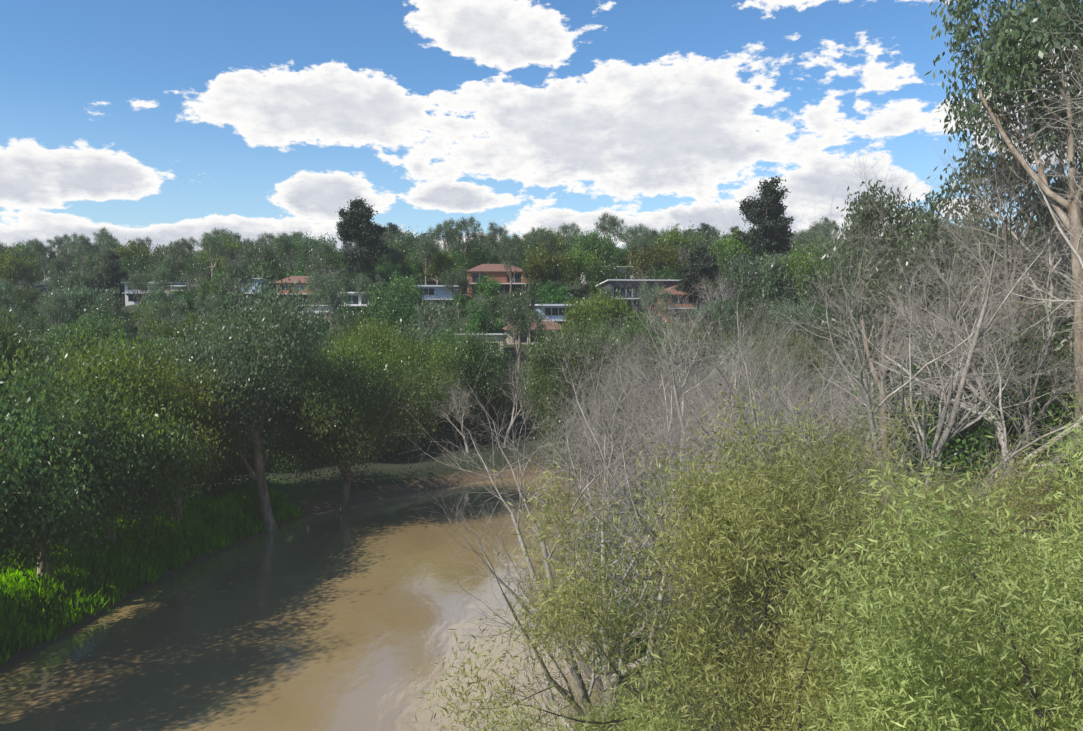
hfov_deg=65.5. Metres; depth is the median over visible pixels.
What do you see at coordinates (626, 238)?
hill tree
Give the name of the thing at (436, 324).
hill tree
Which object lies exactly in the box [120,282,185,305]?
house
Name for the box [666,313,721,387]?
hill tree
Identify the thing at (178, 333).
hill tree
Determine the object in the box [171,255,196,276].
hill shrub
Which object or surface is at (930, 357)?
bare tree
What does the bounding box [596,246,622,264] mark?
hill shrub
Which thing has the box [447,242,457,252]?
ridge tree
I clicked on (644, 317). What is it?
hill shrub
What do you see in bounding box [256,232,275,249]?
ridge tree
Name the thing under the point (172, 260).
hill tree
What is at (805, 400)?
tree
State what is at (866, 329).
eucalyptus tree
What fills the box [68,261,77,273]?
ridge tree
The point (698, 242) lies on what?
hill tree
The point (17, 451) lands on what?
red gum tree
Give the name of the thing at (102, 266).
hill tree
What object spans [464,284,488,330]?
hill tree
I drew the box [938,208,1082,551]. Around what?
bare tree
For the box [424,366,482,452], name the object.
tree
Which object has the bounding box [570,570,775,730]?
shrub
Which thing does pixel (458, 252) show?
hill shrub
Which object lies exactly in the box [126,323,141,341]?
hill shrub
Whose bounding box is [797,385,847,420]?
tree
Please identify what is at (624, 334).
tree
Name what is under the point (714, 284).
hill shrub
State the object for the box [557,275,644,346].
hill tree
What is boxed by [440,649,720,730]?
bush
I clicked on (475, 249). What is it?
hill shrub
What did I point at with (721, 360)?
hill tree
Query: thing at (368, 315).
hill shrub
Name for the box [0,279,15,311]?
hill tree
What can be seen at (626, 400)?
hill shrub
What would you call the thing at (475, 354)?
tree
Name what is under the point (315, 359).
tree
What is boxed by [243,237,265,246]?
hill tree
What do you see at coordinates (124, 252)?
hill tree
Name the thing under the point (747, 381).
bare tree
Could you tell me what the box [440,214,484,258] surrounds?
hill tree
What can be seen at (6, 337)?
flooded gum tree
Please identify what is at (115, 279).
cypress tree
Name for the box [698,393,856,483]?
shrub
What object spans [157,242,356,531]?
red gum tree
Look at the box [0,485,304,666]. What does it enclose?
bank grass
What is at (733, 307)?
hill shrub
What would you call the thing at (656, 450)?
bare bank tree
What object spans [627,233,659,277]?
hill tree
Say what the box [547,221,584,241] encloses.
ridge tree
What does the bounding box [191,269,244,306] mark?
hill tree
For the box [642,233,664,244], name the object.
hill tree
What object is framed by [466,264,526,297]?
house
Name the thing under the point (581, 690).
bare tree
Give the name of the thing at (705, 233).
hill tree
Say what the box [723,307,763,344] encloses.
hill shrub
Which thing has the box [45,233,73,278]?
ridge tree
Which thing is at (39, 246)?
ridge tree
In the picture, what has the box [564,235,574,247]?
hill tree
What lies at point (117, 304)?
hill tree
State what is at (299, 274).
hill shrub
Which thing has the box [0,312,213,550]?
red gum tree
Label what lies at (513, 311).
hill tree
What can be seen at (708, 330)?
hill shrub
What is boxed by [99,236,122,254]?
ridge tree
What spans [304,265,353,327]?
hill tree
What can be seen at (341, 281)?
hill tree
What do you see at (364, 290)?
hill tree
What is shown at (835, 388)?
hill shrub
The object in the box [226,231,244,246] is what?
ridge tree
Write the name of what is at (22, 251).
gum tree
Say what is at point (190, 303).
hill shrub
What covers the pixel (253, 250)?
hill tree
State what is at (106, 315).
hill shrub
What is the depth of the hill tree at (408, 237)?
272.29 m
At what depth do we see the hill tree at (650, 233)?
279.25 m
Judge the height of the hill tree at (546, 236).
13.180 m
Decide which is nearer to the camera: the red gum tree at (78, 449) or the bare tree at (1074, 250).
the bare tree at (1074, 250)
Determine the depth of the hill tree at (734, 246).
208.16 m
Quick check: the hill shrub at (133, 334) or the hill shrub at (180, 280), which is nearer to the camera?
the hill shrub at (133, 334)
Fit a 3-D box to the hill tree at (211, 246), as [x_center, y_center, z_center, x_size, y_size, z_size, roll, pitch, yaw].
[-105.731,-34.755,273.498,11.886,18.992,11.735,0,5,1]
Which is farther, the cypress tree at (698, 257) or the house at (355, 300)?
the house at (355, 300)
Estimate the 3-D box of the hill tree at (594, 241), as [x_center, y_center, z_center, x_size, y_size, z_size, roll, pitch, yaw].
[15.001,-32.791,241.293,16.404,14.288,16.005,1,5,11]
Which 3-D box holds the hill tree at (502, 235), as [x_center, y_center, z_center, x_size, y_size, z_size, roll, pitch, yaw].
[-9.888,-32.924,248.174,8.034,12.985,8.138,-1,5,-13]
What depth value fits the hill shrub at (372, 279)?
220.16 m
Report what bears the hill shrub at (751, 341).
on the terrain at (392, 477)
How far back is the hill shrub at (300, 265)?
254.34 m
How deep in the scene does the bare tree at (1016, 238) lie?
50.25 m
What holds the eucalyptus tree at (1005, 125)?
on the terrain at (392, 477)
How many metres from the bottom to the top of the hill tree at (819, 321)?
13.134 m
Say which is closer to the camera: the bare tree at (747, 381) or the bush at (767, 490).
the bush at (767, 490)
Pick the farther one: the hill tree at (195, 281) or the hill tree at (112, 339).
the hill tree at (195, 281)
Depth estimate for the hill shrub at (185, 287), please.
235.38 m
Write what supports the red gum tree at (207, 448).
on the terrain at (392, 477)
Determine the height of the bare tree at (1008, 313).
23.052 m
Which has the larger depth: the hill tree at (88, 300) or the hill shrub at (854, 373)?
the hill tree at (88, 300)
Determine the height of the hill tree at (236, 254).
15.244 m
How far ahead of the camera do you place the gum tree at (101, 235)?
395.29 m
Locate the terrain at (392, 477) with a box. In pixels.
[0,273,1082,730]
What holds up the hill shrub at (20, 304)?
on the terrain at (392, 477)
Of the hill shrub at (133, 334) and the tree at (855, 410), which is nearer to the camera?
the tree at (855, 410)
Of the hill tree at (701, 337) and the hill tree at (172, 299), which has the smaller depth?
the hill tree at (701, 337)
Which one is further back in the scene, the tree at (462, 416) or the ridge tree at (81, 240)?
the ridge tree at (81, 240)
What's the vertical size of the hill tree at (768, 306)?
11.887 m
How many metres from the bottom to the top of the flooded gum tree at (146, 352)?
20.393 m
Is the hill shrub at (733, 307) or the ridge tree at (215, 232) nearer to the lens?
the hill shrub at (733, 307)
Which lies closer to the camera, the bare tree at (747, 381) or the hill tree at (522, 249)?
the bare tree at (747, 381)
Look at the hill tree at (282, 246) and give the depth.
263.39 m
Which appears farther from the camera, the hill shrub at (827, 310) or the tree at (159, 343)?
the hill shrub at (827, 310)
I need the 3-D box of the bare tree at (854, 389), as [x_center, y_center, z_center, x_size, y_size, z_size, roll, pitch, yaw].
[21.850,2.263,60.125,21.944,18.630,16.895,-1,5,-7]
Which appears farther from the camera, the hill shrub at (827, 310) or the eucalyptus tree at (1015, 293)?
the hill shrub at (827, 310)
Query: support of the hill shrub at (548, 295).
on the terrain at (392, 477)
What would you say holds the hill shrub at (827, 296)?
on the terrain at (392, 477)
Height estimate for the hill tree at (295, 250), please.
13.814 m
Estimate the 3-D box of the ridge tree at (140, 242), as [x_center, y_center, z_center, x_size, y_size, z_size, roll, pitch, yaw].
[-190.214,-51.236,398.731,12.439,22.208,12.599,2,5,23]
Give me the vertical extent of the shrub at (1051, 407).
11.807 m
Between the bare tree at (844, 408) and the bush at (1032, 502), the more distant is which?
the bare tree at (844, 408)
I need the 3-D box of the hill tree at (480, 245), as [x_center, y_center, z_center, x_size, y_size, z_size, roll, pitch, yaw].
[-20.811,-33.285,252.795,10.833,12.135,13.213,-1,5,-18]
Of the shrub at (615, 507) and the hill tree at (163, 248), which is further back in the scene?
the hill tree at (163, 248)
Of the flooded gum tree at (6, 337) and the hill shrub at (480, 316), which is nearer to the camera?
the flooded gum tree at (6, 337)
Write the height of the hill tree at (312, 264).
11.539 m
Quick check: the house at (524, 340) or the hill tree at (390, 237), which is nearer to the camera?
the house at (524, 340)
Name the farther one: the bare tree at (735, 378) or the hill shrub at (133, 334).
the hill shrub at (133, 334)
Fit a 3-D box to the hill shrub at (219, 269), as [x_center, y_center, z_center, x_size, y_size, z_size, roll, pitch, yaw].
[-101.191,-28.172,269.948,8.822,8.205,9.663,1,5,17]
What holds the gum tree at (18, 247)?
on the terrain at (392, 477)
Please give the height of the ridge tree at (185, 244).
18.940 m
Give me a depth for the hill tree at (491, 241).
255.29 m
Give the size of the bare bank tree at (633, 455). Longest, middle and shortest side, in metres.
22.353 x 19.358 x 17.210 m
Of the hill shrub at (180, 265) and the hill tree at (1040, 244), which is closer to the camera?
the hill tree at (1040, 244)
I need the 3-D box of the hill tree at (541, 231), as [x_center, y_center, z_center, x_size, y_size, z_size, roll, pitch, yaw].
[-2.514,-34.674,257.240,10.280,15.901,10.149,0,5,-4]
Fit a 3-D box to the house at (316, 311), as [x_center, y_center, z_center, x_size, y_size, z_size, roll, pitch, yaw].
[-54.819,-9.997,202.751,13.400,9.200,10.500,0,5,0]
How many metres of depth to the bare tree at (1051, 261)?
45.78 m
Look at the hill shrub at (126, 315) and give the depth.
221.77 m
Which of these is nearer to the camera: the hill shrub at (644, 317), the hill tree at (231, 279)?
the hill shrub at (644, 317)
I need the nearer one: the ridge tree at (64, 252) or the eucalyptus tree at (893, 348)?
the eucalyptus tree at (893, 348)
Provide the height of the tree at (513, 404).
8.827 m
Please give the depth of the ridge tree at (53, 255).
410.23 m
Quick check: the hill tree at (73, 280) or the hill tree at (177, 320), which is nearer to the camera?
the hill tree at (177, 320)
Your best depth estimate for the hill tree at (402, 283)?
183.06 m
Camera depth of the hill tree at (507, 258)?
190.93 m
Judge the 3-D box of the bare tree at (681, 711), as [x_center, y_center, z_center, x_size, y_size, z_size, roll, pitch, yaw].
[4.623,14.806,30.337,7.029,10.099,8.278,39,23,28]
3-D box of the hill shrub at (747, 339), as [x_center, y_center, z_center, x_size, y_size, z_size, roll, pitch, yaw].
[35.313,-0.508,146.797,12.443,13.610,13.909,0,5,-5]
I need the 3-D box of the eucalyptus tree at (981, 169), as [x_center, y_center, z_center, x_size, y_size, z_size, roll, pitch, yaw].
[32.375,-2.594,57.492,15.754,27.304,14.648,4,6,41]
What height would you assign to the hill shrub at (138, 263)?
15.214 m
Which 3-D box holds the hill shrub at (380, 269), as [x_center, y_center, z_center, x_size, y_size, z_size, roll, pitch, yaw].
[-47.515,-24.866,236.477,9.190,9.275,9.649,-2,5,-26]
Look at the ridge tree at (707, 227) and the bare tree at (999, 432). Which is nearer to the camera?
the bare tree at (999, 432)
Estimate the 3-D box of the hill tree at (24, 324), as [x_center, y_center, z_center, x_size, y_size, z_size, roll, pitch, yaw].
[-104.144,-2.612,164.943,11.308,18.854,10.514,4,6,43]
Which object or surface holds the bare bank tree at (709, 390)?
on the terrain at (392, 477)
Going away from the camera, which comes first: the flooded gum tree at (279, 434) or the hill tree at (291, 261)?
the flooded gum tree at (279, 434)
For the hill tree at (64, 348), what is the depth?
162.55 m
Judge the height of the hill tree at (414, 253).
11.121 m
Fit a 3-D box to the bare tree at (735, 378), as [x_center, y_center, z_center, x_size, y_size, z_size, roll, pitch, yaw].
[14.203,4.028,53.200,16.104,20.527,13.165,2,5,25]
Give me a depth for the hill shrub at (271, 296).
220.24 m
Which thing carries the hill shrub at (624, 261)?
on the terrain at (392, 477)
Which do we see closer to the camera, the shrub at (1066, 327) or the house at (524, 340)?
the shrub at (1066, 327)
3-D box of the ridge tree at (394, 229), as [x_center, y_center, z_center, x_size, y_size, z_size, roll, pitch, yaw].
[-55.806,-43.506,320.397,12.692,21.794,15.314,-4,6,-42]
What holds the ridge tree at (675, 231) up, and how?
on the terrain at (392, 477)
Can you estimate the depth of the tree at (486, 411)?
124.25 m
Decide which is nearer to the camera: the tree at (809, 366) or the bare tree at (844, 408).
the bare tree at (844, 408)
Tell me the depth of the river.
54.95 m
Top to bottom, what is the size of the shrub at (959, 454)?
7.640 m
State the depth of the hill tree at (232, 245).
288.34 m
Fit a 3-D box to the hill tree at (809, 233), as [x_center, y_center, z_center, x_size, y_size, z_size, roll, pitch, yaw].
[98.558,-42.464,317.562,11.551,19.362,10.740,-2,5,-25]
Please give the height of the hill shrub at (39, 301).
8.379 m
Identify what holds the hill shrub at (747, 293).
on the terrain at (392, 477)
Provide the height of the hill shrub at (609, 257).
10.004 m
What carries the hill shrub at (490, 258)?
on the terrain at (392, 477)
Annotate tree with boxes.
[0,242,19,258]
[0,247,42,291]
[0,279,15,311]
[0,285,15,312]
[0,287,63,411]
[0,304,40,340]
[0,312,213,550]
[0,341,211,591]
[0,353,113,567]
[5,241,41,279]
[6,284,44,307]
[9,240,48,276]
[21,330,71,389]
[25,239,47,279]
[27,239,54,281]
[33,292,77,329]
[36,254,69,296]
[37,320,75,356]
[38,279,120,325]
[44,263,107,296]
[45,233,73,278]
[46,251,62,276]
[49,328,203,421]
[50,309,127,356]
[53,344,79,362]
[54,248,78,272]
[55,330,266,568]
[56,254,87,279]
[61,285,90,295]
[64,231,102,274]
[68,249,101,273]
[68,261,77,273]
[89,227,119,255]
[89,321,163,360]
[90,255,123,295]
[95,251,127,302]
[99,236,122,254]
[102,295,128,318]
[112,238,149,264]
[115,306,145,345]
[120,269,154,324]
[125,325,186,361]
[128,236,152,253]
[129,292,186,337]
[138,284,188,324]
[145,263,178,302]
[146,310,214,354]
[147,242,191,265]
[150,304,230,339]
[153,301,311,473]
[154,248,183,273]
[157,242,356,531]
[160,253,177,267]
[172,236,196,258]
[180,268,214,298]
[182,249,200,262]
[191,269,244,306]
[193,292,225,317]
[194,232,231,280]
[197,231,243,267]
[199,227,233,243]
[217,258,256,312]
[218,246,244,277]
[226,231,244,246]
[236,238,279,274]
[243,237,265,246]
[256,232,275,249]
[258,341,445,512]
[268,232,294,276]
[273,239,310,277]
[279,248,302,274]
[285,324,371,449]
[286,230,305,243]
[292,227,337,261]
[293,323,421,456]
[298,252,331,274]
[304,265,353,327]
[312,242,339,260]
[315,265,341,302]
[316,268,356,302]
[321,310,372,346]
[323,302,432,438]
[326,196,394,276]
[340,238,358,254]
[351,273,385,315]
[354,325,482,451]
[364,272,426,316]
[375,239,397,265]
[378,234,392,246]
[382,229,396,244]
[382,246,405,268]
[384,226,423,256]
[386,222,404,243]
[389,312,456,360]
[393,328,1079,730]
[396,346,834,730]
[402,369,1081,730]
[406,244,439,270]
[407,294,463,335]
[409,234,439,284]
[413,243,455,284]
[416,316,460,335]
[420,308,527,442]
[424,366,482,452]
[425,218,463,253]
[439,265,471,317]
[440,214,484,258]
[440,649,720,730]
[443,238,464,254]
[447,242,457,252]
[448,249,839,603]
[450,407,486,431]
[455,237,489,256]
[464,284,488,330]
[469,394,501,422]
[472,233,491,249]
[479,235,501,254]
[483,400,791,697]
[485,283,542,373]
[486,220,508,240]
[489,353,548,447]
[489,378,538,427]
[490,231,532,294]
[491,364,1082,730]
[496,233,520,247]
[514,310,628,479]
[516,233,529,252]
[517,239,576,302]
[520,225,545,249]
[521,307,549,362]
[522,313,740,573]
[523,222,571,255]
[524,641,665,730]
[529,231,558,253]
[531,183,933,668]
[540,334,745,510]
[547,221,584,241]
[548,334,728,487]
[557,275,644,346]
[562,243,603,292]
[562,286,633,338]
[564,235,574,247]
[569,227,617,259]
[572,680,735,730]
[576,301,719,481]
[578,307,662,400]
[579,298,920,612]
[594,211,628,243]
[615,223,647,265]
[616,302,703,413]
[619,231,683,279]
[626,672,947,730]
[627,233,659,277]
[631,352,696,421]
[637,282,679,332]
[642,227,666,241]
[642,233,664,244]
[644,276,888,484]
[644,299,694,331]
[657,350,785,457]
[658,220,708,263]
[661,290,842,469]
[662,225,694,237]
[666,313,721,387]
[671,245,723,323]
[675,244,692,264]
[677,221,730,265]
[677,341,728,385]
[684,338,755,411]
[687,227,731,252]
[687,297,733,338]
[687,356,745,420]
[689,263,743,328]
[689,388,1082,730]
[699,223,714,238]
[707,220,769,271]
[719,242,804,318]
[723,226,740,238]
[726,176,794,269]
[737,348,805,428]
[741,283,956,474]
[747,323,838,405]
[751,294,807,348]
[753,98,1082,528]
[756,298,817,346]
[760,234,832,304]
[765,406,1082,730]
[777,304,847,352]
[784,228,817,259]
[785,244,848,302]
[787,379,825,424]
[789,227,817,239]
[790,179,998,488]
[794,234,848,262]
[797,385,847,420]
[806,215,832,237]
[806,338,844,385]
[809,351,901,452]
[812,219,840,240]
[813,295,856,318]
[815,207,1063,483]
[817,271,854,318]
[819,372,892,447]
[823,91,1079,368]
[837,243,1006,422]
[837,296,996,381]
[839,223,876,250]
[839,387,877,426]
[851,254,878,299]
[853,278,1022,458]
[915,300,999,367]
[919,134,1082,361]
[921,250,1068,374]
[924,0,1082,451]
[928,131,1082,315]
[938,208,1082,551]
[944,3,1082,406]
[949,219,1070,380]
[959,0,1082,356]
[989,143,1082,385]
[994,228,1054,263]
[1005,65,1082,258]
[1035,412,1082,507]
[1053,380,1082,435]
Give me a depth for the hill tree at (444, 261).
226.87 m
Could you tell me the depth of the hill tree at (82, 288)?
238.90 m
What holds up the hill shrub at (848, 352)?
on the terrain at (392, 477)
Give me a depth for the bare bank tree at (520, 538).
34.35 m
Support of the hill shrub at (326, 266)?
on the terrain at (392, 477)
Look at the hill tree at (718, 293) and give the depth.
175.34 m
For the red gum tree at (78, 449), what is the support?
on the terrain at (392, 477)
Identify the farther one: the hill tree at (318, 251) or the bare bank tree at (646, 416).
the hill tree at (318, 251)
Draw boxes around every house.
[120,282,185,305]
[168,285,196,294]
[236,278,275,301]
[274,276,323,303]
[280,305,341,325]
[338,292,387,313]
[393,285,458,306]
[455,333,506,364]
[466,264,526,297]
[501,319,565,344]
[529,304,585,325]
[576,266,633,283]
[597,279,679,311]
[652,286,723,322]
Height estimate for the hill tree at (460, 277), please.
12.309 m
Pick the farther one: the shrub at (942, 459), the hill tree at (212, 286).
the hill tree at (212, 286)
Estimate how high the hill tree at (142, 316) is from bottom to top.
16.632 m
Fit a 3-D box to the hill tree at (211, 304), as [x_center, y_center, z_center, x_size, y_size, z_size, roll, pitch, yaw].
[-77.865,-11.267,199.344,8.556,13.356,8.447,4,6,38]
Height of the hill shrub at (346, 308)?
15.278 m
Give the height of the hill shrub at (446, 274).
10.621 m
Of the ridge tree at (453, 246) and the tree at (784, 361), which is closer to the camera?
the tree at (784, 361)
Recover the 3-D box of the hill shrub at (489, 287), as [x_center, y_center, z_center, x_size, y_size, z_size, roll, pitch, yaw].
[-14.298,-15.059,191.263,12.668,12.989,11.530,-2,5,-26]
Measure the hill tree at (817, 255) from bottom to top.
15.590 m
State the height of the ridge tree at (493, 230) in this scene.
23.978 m
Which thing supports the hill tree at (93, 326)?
on the terrain at (392, 477)
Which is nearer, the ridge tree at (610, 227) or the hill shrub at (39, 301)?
the hill shrub at (39, 301)
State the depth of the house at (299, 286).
229.96 m
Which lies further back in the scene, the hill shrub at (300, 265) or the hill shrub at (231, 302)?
the hill shrub at (300, 265)
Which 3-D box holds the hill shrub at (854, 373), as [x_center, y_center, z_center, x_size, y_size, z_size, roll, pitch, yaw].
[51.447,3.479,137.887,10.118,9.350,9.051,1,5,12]
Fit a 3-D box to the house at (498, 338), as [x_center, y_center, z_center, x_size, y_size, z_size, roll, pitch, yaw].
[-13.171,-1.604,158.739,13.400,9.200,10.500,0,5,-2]
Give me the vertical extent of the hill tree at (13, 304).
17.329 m
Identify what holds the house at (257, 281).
on the terrain at (392, 477)
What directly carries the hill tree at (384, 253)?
on the terrain at (392, 477)
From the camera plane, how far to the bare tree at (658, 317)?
70.66 m
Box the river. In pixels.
[0,473,657,730]
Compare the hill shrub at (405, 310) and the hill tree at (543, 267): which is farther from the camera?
the hill tree at (543, 267)
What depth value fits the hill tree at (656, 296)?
161.06 m
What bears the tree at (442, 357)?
on the terrain at (392, 477)
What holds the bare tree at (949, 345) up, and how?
on the terrain at (392, 477)
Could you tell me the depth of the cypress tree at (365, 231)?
220.60 m
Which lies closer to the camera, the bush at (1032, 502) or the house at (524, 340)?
the bush at (1032, 502)
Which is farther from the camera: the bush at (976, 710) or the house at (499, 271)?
the house at (499, 271)
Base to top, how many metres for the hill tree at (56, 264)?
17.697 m
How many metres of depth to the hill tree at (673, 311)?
172.14 m
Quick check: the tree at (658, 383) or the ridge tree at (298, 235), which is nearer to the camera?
the tree at (658, 383)
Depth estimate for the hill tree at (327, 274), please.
215.15 m
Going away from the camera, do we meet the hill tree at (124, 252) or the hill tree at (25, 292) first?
the hill tree at (25, 292)
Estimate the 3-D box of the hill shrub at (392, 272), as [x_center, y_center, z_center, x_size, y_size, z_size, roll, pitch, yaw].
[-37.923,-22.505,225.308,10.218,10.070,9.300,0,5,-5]
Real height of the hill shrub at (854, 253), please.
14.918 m
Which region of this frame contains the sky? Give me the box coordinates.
[0,0,1082,280]
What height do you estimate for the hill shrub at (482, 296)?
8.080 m
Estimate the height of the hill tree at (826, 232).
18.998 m
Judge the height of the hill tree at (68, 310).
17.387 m
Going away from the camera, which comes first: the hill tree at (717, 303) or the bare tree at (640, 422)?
the bare tree at (640, 422)
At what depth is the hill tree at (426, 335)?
131.76 m
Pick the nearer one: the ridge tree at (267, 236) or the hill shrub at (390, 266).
the hill shrub at (390, 266)
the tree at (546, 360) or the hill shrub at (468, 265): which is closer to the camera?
the tree at (546, 360)
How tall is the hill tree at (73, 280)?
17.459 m
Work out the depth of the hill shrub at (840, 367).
143.24 m
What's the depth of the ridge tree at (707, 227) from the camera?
354.43 m
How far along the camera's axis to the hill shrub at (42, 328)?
228.23 m
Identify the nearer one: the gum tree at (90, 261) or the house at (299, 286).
the house at (299, 286)
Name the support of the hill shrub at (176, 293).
on the terrain at (392, 477)
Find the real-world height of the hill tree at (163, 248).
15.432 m
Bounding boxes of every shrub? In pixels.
[10,293,36,315]
[18,307,42,318]
[23,309,44,335]
[28,311,53,336]
[33,296,47,309]
[73,299,136,339]
[101,305,135,324]
[119,252,149,274]
[121,325,152,348]
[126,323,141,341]
[135,296,164,318]
[142,252,174,266]
[143,257,182,281]
[167,288,209,317]
[169,287,197,313]
[170,272,209,301]
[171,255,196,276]
[175,274,196,284]
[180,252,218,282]
[181,260,198,275]
[203,288,245,320]
[212,265,226,277]
[246,253,290,287]
[258,292,289,303]
[285,257,312,276]
[286,270,310,276]
[299,255,341,279]
[303,255,320,269]
[307,314,340,339]
[311,299,372,335]
[316,244,347,270]
[348,268,389,291]
[353,300,383,315]
[357,305,396,329]
[365,263,388,280]
[365,282,420,330]
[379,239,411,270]
[383,264,418,291]
[384,264,400,269]
[400,264,421,283]
[440,264,466,292]
[450,238,491,270]
[450,271,502,317]
[454,246,487,265]
[454,255,474,270]
[460,296,507,332]
[467,291,488,320]
[469,244,489,256]
[471,248,500,266]
[483,293,511,321]
[484,367,540,424]
[509,290,535,308]
[512,232,558,277]
[532,280,574,303]
[552,450,743,634]
[558,238,574,254]
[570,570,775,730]
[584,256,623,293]
[585,374,643,426]
[589,245,621,265]
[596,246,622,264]
[613,420,791,616]
[617,249,627,265]
[619,258,633,265]
[634,306,661,326]
[642,258,682,282]
[675,255,690,268]
[678,320,724,349]
[682,247,736,298]
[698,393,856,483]
[713,291,753,328]
[717,328,769,376]
[720,273,789,318]
[721,434,973,651]
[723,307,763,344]
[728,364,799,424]
[733,335,770,353]
[797,342,846,388]
[804,274,857,318]
[809,376,852,415]
[816,304,853,320]
[826,352,855,378]
[828,360,876,396]
[837,239,872,265]
[837,337,862,361]
[842,362,971,487]
[894,295,1074,494]
[920,352,1049,481]
[1016,271,1074,417]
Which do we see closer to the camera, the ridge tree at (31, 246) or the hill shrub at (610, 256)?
the hill shrub at (610, 256)
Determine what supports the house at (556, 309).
on the terrain at (392, 477)
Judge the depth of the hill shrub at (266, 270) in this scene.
252.60 m
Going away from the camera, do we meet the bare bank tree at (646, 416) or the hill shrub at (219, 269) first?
the bare bank tree at (646, 416)
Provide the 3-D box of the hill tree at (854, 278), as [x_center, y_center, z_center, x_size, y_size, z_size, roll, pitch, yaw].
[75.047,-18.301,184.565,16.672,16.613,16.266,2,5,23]
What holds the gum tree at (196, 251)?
on the terrain at (392, 477)
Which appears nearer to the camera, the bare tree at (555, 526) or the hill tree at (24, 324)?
the bare tree at (555, 526)
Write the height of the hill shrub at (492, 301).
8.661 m
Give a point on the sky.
(165, 121)
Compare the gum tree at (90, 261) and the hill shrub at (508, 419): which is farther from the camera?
the gum tree at (90, 261)
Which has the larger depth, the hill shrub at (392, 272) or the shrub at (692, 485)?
the hill shrub at (392, 272)
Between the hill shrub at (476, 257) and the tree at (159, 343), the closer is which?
the tree at (159, 343)
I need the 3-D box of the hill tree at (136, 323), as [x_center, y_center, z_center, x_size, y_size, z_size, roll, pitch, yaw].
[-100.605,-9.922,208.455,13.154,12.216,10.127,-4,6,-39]
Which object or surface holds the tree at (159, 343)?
on the terrain at (392, 477)
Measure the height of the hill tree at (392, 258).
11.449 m
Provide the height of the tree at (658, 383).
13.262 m
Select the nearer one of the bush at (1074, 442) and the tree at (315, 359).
the bush at (1074, 442)
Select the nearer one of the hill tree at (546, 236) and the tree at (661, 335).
the tree at (661, 335)
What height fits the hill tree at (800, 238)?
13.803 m
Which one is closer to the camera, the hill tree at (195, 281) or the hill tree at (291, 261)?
the hill tree at (195, 281)
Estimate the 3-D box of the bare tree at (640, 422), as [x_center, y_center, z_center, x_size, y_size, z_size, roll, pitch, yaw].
[6.728,4.595,50.085,23.691,23.121,18.240,0,5,5]
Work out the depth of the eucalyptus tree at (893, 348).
70.01 m
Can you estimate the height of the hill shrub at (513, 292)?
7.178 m
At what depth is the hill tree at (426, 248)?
220.56 m
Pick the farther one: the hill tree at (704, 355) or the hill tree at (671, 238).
the hill tree at (671, 238)
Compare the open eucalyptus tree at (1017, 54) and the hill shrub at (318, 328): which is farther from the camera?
the hill shrub at (318, 328)
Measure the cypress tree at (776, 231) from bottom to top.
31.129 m
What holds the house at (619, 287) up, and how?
on the terrain at (392, 477)
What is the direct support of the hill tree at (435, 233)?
on the terrain at (392, 477)
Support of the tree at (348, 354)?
on the terrain at (392, 477)
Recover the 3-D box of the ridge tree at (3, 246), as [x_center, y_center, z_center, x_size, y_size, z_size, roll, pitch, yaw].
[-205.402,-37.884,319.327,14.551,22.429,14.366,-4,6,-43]
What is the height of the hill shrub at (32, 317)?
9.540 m
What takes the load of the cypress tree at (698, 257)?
on the terrain at (392, 477)
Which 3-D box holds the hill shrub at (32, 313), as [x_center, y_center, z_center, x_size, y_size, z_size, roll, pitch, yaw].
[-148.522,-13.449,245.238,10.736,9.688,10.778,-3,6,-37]
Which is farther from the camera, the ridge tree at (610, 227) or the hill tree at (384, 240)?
the ridge tree at (610, 227)
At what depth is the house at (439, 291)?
199.82 m
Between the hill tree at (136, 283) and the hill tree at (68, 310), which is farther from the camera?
the hill tree at (136, 283)
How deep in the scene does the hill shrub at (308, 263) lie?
266.93 m
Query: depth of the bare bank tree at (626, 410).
53.61 m
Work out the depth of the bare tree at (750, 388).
27.76 m
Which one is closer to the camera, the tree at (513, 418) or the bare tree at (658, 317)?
the bare tree at (658, 317)
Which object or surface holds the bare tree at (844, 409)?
on the terrain at (392, 477)
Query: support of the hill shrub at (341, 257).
on the terrain at (392, 477)
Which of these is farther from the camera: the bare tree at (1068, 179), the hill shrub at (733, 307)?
the hill shrub at (733, 307)
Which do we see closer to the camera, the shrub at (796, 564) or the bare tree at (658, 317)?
the shrub at (796, 564)
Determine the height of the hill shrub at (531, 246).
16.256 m
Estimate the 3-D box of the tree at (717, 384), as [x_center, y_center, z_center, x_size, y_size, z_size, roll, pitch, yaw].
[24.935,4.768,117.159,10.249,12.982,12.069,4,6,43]
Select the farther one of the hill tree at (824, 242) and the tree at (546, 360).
the hill tree at (824, 242)
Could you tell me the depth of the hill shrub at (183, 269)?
294.10 m
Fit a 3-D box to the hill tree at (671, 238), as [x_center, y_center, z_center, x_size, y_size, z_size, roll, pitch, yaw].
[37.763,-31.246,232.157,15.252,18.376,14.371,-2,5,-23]
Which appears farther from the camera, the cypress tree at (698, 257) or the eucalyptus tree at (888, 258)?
the cypress tree at (698, 257)

